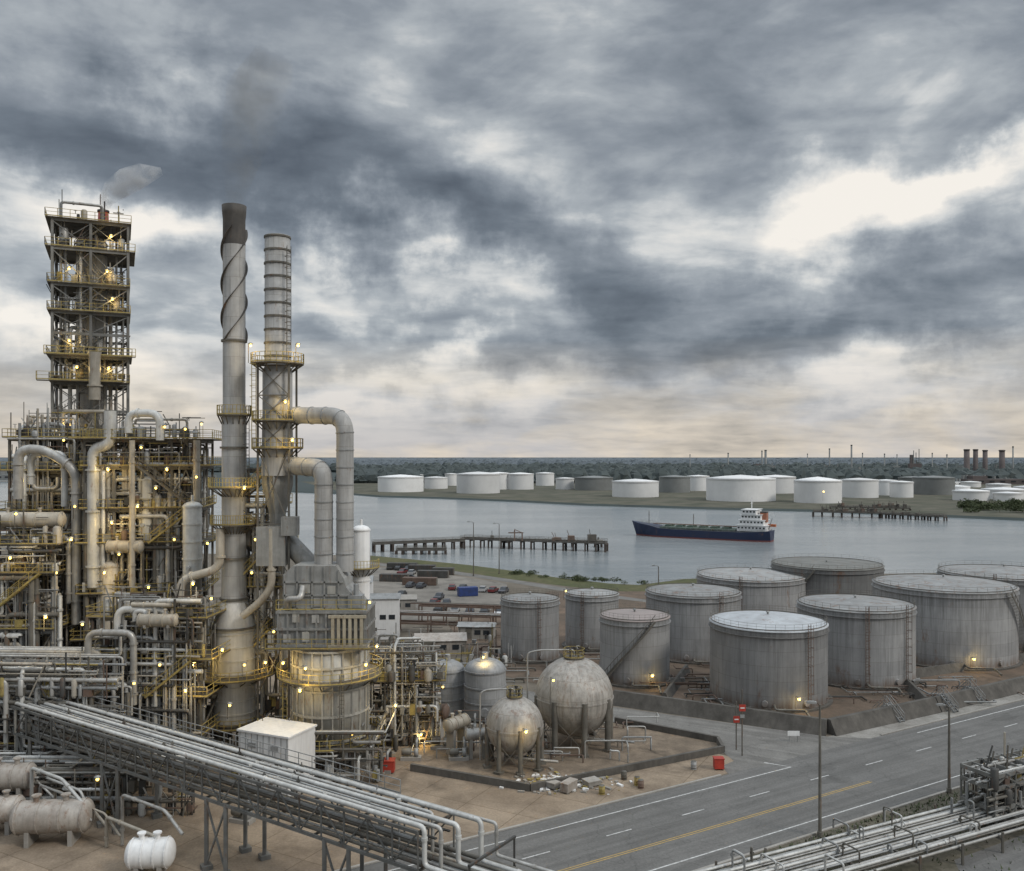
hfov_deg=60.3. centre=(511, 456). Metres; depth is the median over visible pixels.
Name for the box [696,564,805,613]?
storage tank
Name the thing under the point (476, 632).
window
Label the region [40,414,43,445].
pipe
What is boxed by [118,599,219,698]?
pipe
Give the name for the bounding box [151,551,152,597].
pipe
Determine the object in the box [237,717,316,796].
equipment cabin
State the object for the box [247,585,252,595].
pipe
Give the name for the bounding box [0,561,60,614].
pipe
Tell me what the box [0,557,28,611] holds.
pipe
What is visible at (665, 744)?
sphere pad
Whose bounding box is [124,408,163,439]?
pipe
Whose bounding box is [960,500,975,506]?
shrub
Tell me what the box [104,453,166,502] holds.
pipe
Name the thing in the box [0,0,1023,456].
sky
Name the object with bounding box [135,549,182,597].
pipe
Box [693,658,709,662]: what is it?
pipe
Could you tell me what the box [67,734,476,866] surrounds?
pipe
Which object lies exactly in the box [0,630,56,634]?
pipe
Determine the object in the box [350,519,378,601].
process vessel
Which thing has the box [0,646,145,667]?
pipe
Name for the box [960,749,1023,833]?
valve station
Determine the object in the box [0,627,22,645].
pipe
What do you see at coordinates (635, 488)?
storage tank
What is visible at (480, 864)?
pipe
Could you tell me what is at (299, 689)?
lamp
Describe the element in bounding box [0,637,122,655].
pipe
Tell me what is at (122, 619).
pipe
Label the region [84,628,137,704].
pipe
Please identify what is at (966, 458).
chimney
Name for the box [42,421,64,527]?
pipe
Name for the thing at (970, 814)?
pipes
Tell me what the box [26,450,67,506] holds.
pipe
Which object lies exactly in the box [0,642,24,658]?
pipe
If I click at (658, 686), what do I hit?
pipe
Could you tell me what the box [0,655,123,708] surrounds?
pipe
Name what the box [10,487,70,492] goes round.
pipe
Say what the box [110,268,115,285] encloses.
deck drum
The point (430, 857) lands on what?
pipe
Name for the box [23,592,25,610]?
pipe
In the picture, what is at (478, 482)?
storage tank
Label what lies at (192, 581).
lamp
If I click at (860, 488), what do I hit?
storage tank
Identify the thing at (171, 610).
pipe
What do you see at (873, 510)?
jetty
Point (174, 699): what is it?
pipe
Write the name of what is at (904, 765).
road
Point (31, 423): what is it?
pipe
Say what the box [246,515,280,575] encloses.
pipe
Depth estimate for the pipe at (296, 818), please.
73.65 m
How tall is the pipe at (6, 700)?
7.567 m
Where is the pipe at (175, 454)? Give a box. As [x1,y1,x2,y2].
[150,453,191,582]
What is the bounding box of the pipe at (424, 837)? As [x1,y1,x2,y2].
[0,697,446,870]
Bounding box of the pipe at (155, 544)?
[152,460,160,597]
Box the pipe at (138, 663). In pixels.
[123,620,193,710]
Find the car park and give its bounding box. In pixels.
[351,567,508,619]
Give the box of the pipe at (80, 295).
[79,251,88,347]
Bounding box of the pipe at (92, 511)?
[85,411,115,587]
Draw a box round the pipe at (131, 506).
[128,440,135,586]
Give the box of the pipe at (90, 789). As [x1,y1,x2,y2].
[62,784,99,793]
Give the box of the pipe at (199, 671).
[118,668,202,692]
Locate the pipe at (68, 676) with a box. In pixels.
[3,674,115,726]
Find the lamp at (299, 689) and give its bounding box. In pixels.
[297,687,301,704]
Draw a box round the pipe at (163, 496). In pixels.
[162,481,164,523]
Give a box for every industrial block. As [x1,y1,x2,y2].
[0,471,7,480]
[908,450,921,468]
[958,475,1023,483]
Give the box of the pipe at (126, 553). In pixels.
[126,505,127,579]
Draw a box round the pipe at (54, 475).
[41,474,69,477]
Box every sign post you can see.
[733,701,739,749]
[739,689,745,755]
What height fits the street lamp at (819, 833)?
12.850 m
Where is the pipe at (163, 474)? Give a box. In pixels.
[140,460,166,597]
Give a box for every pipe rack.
[2,657,122,780]
[400,613,493,632]
[418,604,500,622]
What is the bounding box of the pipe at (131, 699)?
[114,685,132,715]
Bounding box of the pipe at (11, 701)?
[8,696,72,749]
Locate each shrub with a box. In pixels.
[509,571,521,574]
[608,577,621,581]
[636,580,647,584]
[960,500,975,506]
[963,506,981,512]
[972,503,993,509]
[976,502,997,509]
[988,499,1004,504]
[992,502,1007,510]
[1001,502,1014,508]
[1008,505,1023,511]
[1011,499,1023,505]
[1012,503,1023,511]
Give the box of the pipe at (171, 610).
[169,603,187,647]
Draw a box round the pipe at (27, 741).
[2,738,58,744]
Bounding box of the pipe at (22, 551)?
[1,537,58,553]
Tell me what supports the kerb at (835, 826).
on the ground at (513, 587)
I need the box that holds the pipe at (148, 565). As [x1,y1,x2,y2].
[148,551,149,578]
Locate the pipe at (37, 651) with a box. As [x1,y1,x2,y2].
[0,650,101,677]
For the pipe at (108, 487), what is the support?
attached to the process structure at (209, 536)
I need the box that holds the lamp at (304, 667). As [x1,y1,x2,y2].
[302,665,307,683]
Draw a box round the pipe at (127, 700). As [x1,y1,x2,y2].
[126,692,129,745]
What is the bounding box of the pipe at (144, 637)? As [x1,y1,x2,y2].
[93,635,201,762]
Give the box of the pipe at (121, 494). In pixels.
[111,491,128,495]
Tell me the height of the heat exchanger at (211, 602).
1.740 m
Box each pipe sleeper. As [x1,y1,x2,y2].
[810,836,876,870]
[854,825,921,870]
[895,814,963,865]
[934,804,1003,852]
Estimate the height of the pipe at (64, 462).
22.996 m
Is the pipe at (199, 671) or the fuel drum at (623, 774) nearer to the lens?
the fuel drum at (623, 774)
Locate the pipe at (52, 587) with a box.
[27,576,58,657]
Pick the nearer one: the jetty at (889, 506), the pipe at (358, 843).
the pipe at (358, 843)
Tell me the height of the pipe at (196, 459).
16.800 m
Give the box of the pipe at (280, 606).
[278,566,283,718]
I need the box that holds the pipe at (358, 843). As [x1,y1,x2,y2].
[13,726,424,867]
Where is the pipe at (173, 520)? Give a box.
[173,449,173,581]
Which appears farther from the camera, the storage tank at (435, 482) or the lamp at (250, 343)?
the storage tank at (435, 482)
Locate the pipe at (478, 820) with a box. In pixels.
[41,695,521,870]
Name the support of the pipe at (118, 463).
attached to the process structure at (209, 536)
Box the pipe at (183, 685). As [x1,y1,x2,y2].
[181,627,203,737]
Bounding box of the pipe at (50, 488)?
[31,459,59,491]
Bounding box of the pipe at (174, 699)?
[126,602,184,754]
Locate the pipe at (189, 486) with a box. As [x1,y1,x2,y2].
[187,470,191,497]
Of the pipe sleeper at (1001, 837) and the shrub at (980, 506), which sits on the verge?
the pipe sleeper at (1001, 837)
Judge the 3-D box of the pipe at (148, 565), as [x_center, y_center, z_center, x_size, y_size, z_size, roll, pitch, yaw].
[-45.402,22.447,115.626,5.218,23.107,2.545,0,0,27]
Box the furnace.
[265,561,382,771]
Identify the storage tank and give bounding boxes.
[377,474,423,491]
[424,476,447,488]
[445,473,456,485]
[456,472,499,493]
[491,472,508,489]
[497,588,562,664]
[508,472,533,489]
[536,472,553,485]
[556,477,573,488]
[562,584,619,651]
[574,476,612,490]
[599,603,672,688]
[612,479,658,496]
[645,579,741,664]
[659,475,690,492]
[690,475,708,490]
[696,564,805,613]
[705,605,832,712]
[706,475,775,501]
[762,475,795,493]
[770,553,884,595]
[794,477,842,502]
[796,589,919,690]
[840,478,878,497]
[871,570,1023,670]
[879,479,897,494]
[889,481,912,497]
[898,476,917,481]
[912,475,955,494]
[936,560,1023,647]
[952,489,989,500]
[955,485,970,489]
[960,481,981,486]
[980,487,1023,498]
[985,483,1010,487]
[992,491,1021,500]
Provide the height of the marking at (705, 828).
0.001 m
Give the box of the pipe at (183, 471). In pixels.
[151,443,186,497]
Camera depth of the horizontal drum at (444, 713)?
112.48 m
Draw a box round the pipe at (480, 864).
[17,715,505,870]
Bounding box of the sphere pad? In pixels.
[417,723,717,782]
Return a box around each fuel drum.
[599,784,604,794]
[621,770,626,779]
[634,776,639,785]
[638,779,643,788]
[691,760,696,769]
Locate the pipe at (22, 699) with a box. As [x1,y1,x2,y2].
[20,665,59,749]
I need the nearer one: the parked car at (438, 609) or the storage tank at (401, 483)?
the parked car at (438, 609)
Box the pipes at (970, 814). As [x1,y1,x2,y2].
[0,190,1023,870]
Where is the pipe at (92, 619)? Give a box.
[90,470,181,669]
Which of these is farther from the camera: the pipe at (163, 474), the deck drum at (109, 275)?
the deck drum at (109, 275)
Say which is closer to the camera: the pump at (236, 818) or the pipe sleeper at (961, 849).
the pipe sleeper at (961, 849)
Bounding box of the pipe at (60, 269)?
[59,201,103,431]
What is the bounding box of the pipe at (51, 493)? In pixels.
[50,482,81,566]
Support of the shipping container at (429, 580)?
on the car park
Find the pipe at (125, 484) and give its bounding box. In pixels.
[122,447,127,491]
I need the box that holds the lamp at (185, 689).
[183,687,187,703]
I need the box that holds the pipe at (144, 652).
[140,650,151,746]
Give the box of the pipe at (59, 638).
[56,593,62,665]
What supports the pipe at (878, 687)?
attached to the storage tank at (871, 640)
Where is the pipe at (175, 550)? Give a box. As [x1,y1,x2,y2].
[174,473,176,629]
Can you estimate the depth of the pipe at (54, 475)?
119.92 m
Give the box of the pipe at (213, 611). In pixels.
[158,608,215,633]
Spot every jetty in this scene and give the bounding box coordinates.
[372,536,464,551]
[395,545,446,554]
[460,529,607,551]
[812,505,881,517]
[829,500,910,510]
[878,508,947,520]
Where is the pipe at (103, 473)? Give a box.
[101,470,127,597]
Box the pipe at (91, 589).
[89,585,173,590]
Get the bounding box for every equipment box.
[383,757,395,773]
[546,778,560,789]
[560,777,577,793]
[582,776,601,786]
[712,756,724,769]
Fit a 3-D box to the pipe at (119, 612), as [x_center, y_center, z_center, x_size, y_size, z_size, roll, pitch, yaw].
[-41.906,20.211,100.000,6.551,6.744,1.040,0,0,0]
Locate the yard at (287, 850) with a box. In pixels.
[0,655,733,870]
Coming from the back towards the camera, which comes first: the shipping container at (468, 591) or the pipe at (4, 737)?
the shipping container at (468, 591)
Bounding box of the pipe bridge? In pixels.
[2,695,454,870]
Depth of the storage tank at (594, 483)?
921.64 m
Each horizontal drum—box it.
[0,508,66,528]
[0,559,56,570]
[0,756,37,794]
[0,789,25,834]
[9,792,94,847]
[105,536,144,553]
[124,830,175,870]
[136,609,178,627]
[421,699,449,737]
[443,710,469,753]
[464,723,484,758]
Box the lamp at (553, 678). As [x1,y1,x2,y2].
[550,677,555,758]
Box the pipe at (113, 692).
[9,685,116,718]
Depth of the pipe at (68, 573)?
112.14 m
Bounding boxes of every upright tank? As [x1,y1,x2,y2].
[430,654,464,717]
[464,651,505,723]
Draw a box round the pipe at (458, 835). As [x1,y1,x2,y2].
[13,695,488,870]
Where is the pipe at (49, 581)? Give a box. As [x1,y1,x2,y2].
[9,580,74,659]
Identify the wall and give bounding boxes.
[410,763,529,791]
[530,745,723,791]
[613,690,826,735]
[614,717,717,742]
[662,664,690,696]
[716,736,724,751]
[827,697,941,735]
[904,679,926,699]
[916,653,1023,677]
[932,676,1023,711]
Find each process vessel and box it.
[99,554,119,701]
[137,470,152,540]
[182,495,202,595]
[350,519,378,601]
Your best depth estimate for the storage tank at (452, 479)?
1072.53 m
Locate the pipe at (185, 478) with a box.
[105,476,191,515]
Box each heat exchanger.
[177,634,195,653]
[180,455,201,461]
[187,594,208,611]
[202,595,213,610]
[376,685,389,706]
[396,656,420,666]
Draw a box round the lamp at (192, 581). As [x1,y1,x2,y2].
[190,580,195,597]
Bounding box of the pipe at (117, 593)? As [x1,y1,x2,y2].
[114,591,156,605]
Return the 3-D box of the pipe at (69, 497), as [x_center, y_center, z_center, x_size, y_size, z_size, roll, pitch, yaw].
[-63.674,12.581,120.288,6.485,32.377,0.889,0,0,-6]
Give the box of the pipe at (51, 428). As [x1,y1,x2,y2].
[21,424,72,446]
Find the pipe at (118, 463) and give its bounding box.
[92,461,192,644]
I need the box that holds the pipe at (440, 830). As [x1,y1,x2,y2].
[14,699,443,868]
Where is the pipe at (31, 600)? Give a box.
[0,575,34,645]
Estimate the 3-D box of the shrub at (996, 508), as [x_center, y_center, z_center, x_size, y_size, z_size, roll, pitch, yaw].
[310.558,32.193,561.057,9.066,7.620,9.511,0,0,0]
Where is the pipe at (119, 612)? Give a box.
[114,606,169,661]
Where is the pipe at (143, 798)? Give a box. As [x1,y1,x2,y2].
[24,785,161,801]
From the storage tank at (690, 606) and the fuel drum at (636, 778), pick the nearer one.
the fuel drum at (636, 778)
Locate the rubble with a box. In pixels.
[482,767,632,794]
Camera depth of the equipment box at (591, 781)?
96.06 m
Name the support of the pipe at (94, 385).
attached to the distillation tower frame
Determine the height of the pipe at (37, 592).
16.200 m
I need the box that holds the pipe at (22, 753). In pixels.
[0,749,56,754]
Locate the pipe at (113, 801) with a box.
[93,800,138,809]
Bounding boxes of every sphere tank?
[479,685,557,776]
[527,646,634,757]
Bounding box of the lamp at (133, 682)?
[131,680,136,696]
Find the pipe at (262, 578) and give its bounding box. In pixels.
[245,502,265,718]
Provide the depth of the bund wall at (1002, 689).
130.24 m
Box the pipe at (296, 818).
[31,730,458,870]
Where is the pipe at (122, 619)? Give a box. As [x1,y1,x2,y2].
[121,613,150,693]
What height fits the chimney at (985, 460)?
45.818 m
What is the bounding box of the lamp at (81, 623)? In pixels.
[79,621,84,637]
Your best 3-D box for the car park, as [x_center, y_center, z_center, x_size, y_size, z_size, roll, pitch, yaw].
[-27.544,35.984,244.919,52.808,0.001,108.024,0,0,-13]
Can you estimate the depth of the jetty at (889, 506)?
588.31 m
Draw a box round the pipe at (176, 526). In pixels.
[163,525,196,701]
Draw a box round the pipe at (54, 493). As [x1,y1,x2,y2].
[13,444,72,531]
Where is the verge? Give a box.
[713,785,1023,870]
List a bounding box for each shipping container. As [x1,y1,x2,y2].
[379,573,408,581]
[387,562,417,569]
[402,577,437,584]
[408,564,435,571]
[417,570,448,577]
[432,567,454,574]
[457,586,477,596]
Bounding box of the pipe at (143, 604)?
[131,592,198,607]
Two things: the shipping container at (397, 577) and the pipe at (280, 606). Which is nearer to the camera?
the pipe at (280, 606)
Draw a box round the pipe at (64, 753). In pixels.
[34,749,68,786]
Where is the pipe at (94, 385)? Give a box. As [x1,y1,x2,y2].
[87,352,102,399]
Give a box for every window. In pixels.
[452,645,458,649]
[474,630,479,634]
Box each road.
[345,700,1023,870]
[370,562,645,601]
[517,690,869,773]
[954,835,1023,870]
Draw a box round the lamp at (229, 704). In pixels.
[227,702,231,718]
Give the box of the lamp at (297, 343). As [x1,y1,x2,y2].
[295,342,299,362]
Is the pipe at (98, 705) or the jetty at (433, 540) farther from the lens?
the jetty at (433, 540)
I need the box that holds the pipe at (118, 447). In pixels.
[117,446,161,475]
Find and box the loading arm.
[508,529,522,540]
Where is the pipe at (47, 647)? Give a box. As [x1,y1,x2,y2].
[0,639,128,649]
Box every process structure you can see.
[0,428,103,645]
[0,530,82,699]
[67,429,221,713]
[85,597,230,751]
[369,641,446,744]
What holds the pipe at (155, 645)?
attached to the process structure at (211, 655)
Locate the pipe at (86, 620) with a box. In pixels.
[83,483,89,641]
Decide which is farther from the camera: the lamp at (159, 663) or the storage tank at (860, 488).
the storage tank at (860, 488)
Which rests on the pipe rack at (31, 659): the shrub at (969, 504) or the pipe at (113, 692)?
the pipe at (113, 692)
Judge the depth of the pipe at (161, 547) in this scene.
113.26 m
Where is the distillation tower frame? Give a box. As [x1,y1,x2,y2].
[36,207,135,598]
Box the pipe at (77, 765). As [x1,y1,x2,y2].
[36,764,186,772]
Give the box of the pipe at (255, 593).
[253,554,256,640]
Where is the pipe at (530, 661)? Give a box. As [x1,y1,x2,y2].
[523,658,547,666]
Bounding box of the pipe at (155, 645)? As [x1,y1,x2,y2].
[152,598,201,753]
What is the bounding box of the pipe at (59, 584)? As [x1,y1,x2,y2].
[10,510,81,586]
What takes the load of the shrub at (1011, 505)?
on the shore grass at (936, 504)
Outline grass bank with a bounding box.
[371,556,696,590]
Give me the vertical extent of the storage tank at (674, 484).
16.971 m
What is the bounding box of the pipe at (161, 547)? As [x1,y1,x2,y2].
[115,493,184,557]
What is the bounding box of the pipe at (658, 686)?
[632,681,661,693]
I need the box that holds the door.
[466,627,471,638]
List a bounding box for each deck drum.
[60,222,68,244]
[76,293,82,310]
[106,263,113,283]
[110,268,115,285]
[112,290,119,312]
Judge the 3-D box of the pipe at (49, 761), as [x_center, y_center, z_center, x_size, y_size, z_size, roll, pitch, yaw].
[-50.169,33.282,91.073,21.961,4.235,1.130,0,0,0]
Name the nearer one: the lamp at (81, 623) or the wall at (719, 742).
the lamp at (81, 623)
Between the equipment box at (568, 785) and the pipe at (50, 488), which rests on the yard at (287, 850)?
the equipment box at (568, 785)
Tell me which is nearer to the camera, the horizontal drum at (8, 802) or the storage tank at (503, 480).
the horizontal drum at (8, 802)
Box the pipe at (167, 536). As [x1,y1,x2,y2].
[119,514,170,604]
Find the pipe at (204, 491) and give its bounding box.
[181,450,206,548]
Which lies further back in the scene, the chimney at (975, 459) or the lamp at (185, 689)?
the chimney at (975, 459)
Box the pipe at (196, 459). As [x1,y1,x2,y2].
[192,440,200,502]
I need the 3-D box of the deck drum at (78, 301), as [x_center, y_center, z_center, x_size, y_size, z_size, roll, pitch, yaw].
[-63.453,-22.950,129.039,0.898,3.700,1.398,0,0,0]
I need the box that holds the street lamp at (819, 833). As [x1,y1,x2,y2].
[806,701,822,837]
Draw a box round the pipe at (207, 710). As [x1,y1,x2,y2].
[121,706,209,738]
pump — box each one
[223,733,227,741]
[229,800,255,825]
[371,748,390,773]
[400,737,421,760]
[430,731,445,749]
[449,737,468,760]
[467,713,475,727]
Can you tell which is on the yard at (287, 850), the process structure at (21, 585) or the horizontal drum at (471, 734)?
the process structure at (21, 585)
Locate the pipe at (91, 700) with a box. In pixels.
[73,675,100,742]
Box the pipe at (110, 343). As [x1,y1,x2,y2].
[108,289,112,496]
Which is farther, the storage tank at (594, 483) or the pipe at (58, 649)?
the storage tank at (594, 483)
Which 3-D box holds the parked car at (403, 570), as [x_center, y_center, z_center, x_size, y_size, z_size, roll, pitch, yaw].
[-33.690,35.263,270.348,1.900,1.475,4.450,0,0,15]
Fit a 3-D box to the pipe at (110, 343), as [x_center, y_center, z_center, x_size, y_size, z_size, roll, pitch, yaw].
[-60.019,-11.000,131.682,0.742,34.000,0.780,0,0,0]
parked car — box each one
[394,565,401,569]
[397,568,407,572]
[405,581,416,587]
[407,569,415,574]
[416,582,426,587]
[429,598,440,601]
[433,592,444,599]
[433,607,447,610]
[443,598,450,602]
[448,584,455,589]
[450,608,459,611]
[478,586,487,591]
[479,608,489,612]
[487,586,498,592]
[498,586,508,593]
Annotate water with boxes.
[0,481,1023,584]
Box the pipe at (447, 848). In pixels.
[13,710,526,870]
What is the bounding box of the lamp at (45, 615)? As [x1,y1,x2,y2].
[42,613,47,630]
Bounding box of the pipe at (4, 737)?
[0,700,8,751]
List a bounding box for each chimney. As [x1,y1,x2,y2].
[764,450,766,463]
[963,449,969,469]
[973,449,978,470]
[982,450,987,469]
[998,450,1004,468]
[1012,446,1013,467]
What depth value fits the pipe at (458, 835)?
73.26 m
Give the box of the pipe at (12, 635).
[0,631,22,638]
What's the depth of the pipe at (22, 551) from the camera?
109.23 m
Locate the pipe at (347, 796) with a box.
[18,698,462,870]
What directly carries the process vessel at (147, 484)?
on the process structure at (209, 536)
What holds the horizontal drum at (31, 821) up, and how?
on the yard at (287, 850)
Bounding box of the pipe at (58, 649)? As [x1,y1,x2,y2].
[0,648,97,701]
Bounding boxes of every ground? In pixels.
[1,551,935,775]
[447,591,1023,717]
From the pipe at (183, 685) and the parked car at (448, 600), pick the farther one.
the parked car at (448, 600)
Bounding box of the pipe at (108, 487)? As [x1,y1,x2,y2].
[105,470,208,703]
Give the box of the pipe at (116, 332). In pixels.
[115,238,117,456]
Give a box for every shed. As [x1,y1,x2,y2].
[370,575,373,592]
[370,593,400,639]
[400,594,416,609]
[414,632,466,654]
[457,622,496,638]
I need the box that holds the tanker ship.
[632,497,775,541]
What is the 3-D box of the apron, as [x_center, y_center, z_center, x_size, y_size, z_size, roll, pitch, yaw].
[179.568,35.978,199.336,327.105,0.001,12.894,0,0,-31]
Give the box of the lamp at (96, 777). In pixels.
[94,775,100,795]
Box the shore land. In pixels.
[1,457,1023,520]
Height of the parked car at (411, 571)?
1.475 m
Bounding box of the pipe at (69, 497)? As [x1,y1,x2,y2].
[22,441,70,643]
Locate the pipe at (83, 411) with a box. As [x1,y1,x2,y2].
[60,409,104,424]
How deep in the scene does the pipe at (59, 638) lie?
109.64 m
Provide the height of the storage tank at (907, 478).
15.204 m
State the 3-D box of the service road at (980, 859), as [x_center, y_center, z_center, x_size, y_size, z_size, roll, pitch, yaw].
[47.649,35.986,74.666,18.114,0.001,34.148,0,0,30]
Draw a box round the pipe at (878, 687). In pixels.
[866,683,904,695]
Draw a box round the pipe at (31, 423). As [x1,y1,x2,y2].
[29,418,32,534]
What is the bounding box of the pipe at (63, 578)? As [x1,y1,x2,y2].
[16,560,65,588]
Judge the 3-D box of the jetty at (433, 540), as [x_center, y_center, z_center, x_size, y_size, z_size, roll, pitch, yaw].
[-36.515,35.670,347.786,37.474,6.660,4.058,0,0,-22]
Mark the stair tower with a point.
(268, 626)
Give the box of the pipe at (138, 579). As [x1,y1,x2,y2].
[137,570,147,597]
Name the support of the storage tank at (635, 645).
on the tank farm ground at (838, 707)
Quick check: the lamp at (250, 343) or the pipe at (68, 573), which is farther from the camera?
the pipe at (68, 573)
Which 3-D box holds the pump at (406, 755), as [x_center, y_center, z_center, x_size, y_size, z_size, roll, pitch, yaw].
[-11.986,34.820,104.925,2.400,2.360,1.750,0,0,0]
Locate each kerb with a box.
[334,774,721,870]
[692,779,979,870]
[880,698,1023,735]
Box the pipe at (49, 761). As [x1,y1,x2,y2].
[1,759,130,778]
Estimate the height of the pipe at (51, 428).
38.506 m
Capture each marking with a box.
[388,767,789,870]
[559,781,868,870]
[565,782,870,870]
[649,771,971,870]
[917,705,1023,732]
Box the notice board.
[788,731,799,741]
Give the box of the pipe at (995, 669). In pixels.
[964,664,1002,675]
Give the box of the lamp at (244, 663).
[242,661,246,677]
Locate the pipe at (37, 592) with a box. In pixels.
[0,574,40,659]
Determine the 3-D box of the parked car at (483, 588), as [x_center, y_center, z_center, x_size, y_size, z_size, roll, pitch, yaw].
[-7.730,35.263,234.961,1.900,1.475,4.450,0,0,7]
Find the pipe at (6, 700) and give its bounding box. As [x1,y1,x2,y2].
[2,680,9,732]
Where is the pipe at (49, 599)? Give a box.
[9,589,50,659]
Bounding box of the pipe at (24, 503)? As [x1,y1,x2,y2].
[22,456,27,532]
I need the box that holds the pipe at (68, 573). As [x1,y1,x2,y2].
[1,534,71,603]
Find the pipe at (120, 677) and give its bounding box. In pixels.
[8,676,121,683]
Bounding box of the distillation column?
[75,231,107,482]
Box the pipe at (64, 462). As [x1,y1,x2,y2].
[12,445,82,624]
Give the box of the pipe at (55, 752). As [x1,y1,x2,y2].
[48,750,58,754]
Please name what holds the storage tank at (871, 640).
on the tank farm ground at (838, 707)
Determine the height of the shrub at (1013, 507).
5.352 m
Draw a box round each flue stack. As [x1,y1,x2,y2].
[193,203,275,748]
[249,233,313,719]
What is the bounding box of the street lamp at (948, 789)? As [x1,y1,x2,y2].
[936,703,951,792]
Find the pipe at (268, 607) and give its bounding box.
[268,511,285,692]
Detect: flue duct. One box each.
[283,457,333,564]
[285,406,353,571]
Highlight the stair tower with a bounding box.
[243,468,298,718]
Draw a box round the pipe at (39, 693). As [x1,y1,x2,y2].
[6,682,41,755]
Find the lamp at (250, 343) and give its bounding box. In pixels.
[248,342,252,362]
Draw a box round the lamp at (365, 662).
[363,661,367,679]
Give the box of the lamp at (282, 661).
[280,660,285,678]
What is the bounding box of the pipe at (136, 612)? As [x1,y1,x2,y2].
[132,608,148,627]
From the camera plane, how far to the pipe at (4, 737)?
95.70 m
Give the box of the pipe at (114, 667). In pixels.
[112,651,181,749]
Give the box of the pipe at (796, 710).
[773,704,809,715]
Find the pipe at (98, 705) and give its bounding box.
[0,703,119,708]
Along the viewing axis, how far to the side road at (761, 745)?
111.94 m
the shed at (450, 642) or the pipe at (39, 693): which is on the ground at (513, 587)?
the shed at (450, 642)
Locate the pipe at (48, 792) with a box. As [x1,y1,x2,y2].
[35,779,52,797]
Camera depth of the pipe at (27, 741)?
96.79 m
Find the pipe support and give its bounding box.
[468,835,515,870]
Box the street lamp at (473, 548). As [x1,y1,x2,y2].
[467,521,473,575]
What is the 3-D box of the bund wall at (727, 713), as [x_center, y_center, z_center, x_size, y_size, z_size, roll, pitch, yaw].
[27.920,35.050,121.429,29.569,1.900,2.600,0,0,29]
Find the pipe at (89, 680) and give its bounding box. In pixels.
[4,676,118,682]
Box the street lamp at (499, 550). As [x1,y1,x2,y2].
[493,523,499,573]
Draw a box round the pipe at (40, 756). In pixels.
[12,754,184,759]
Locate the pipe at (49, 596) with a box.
[33,593,50,659]
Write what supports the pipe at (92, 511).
attached to the process structure at (209, 536)
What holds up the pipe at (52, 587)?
attached to the process structure at (21, 585)
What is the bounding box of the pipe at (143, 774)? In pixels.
[36,766,172,776]
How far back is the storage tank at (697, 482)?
908.57 m
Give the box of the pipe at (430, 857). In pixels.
[13,719,479,870]
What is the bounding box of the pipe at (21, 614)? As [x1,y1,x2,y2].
[3,611,58,645]
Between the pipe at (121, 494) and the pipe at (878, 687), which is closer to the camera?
the pipe at (121, 494)
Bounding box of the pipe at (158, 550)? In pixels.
[158,518,158,573]
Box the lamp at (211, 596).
[209,595,213,612]
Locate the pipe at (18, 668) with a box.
[3,666,86,749]
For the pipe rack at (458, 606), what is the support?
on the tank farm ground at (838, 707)
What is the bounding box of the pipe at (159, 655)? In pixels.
[158,638,163,661]
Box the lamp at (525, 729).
[522,728,527,778]
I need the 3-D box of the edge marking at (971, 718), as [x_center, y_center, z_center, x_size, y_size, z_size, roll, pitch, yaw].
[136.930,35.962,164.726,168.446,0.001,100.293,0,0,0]
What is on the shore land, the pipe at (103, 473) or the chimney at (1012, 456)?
the chimney at (1012, 456)
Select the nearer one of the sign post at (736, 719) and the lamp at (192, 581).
the lamp at (192, 581)
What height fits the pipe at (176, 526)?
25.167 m
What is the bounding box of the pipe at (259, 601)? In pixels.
[240,529,276,618]
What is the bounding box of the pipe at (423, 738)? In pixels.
[370,703,440,740]
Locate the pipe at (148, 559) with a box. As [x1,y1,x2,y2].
[118,556,182,561]
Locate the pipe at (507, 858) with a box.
[54,696,552,870]
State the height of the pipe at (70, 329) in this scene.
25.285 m
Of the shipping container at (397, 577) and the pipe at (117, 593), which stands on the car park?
the shipping container at (397, 577)
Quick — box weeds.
[741,791,1023,870]
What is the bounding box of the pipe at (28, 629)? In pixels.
[27,610,28,658]
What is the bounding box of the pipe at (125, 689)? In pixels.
[8,682,128,712]
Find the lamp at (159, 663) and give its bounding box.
[157,661,161,678]
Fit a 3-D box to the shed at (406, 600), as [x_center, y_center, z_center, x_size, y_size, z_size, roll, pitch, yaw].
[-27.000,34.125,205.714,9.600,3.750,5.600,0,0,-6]
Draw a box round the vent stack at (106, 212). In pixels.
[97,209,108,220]
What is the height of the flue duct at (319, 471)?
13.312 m
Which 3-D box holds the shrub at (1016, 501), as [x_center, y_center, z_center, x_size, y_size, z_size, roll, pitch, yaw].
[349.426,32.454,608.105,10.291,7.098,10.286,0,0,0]
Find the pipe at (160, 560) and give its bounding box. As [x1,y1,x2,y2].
[159,470,192,667]
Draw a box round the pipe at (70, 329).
[67,326,76,443]
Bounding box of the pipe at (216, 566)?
[177,528,225,597]
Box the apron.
[829,692,1023,737]
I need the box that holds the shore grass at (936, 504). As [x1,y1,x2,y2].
[304,482,1023,517]
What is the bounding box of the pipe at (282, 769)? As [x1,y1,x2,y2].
[26,695,433,852]
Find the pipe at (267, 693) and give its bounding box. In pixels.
[255,650,280,696]
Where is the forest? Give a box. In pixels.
[0,457,1023,482]

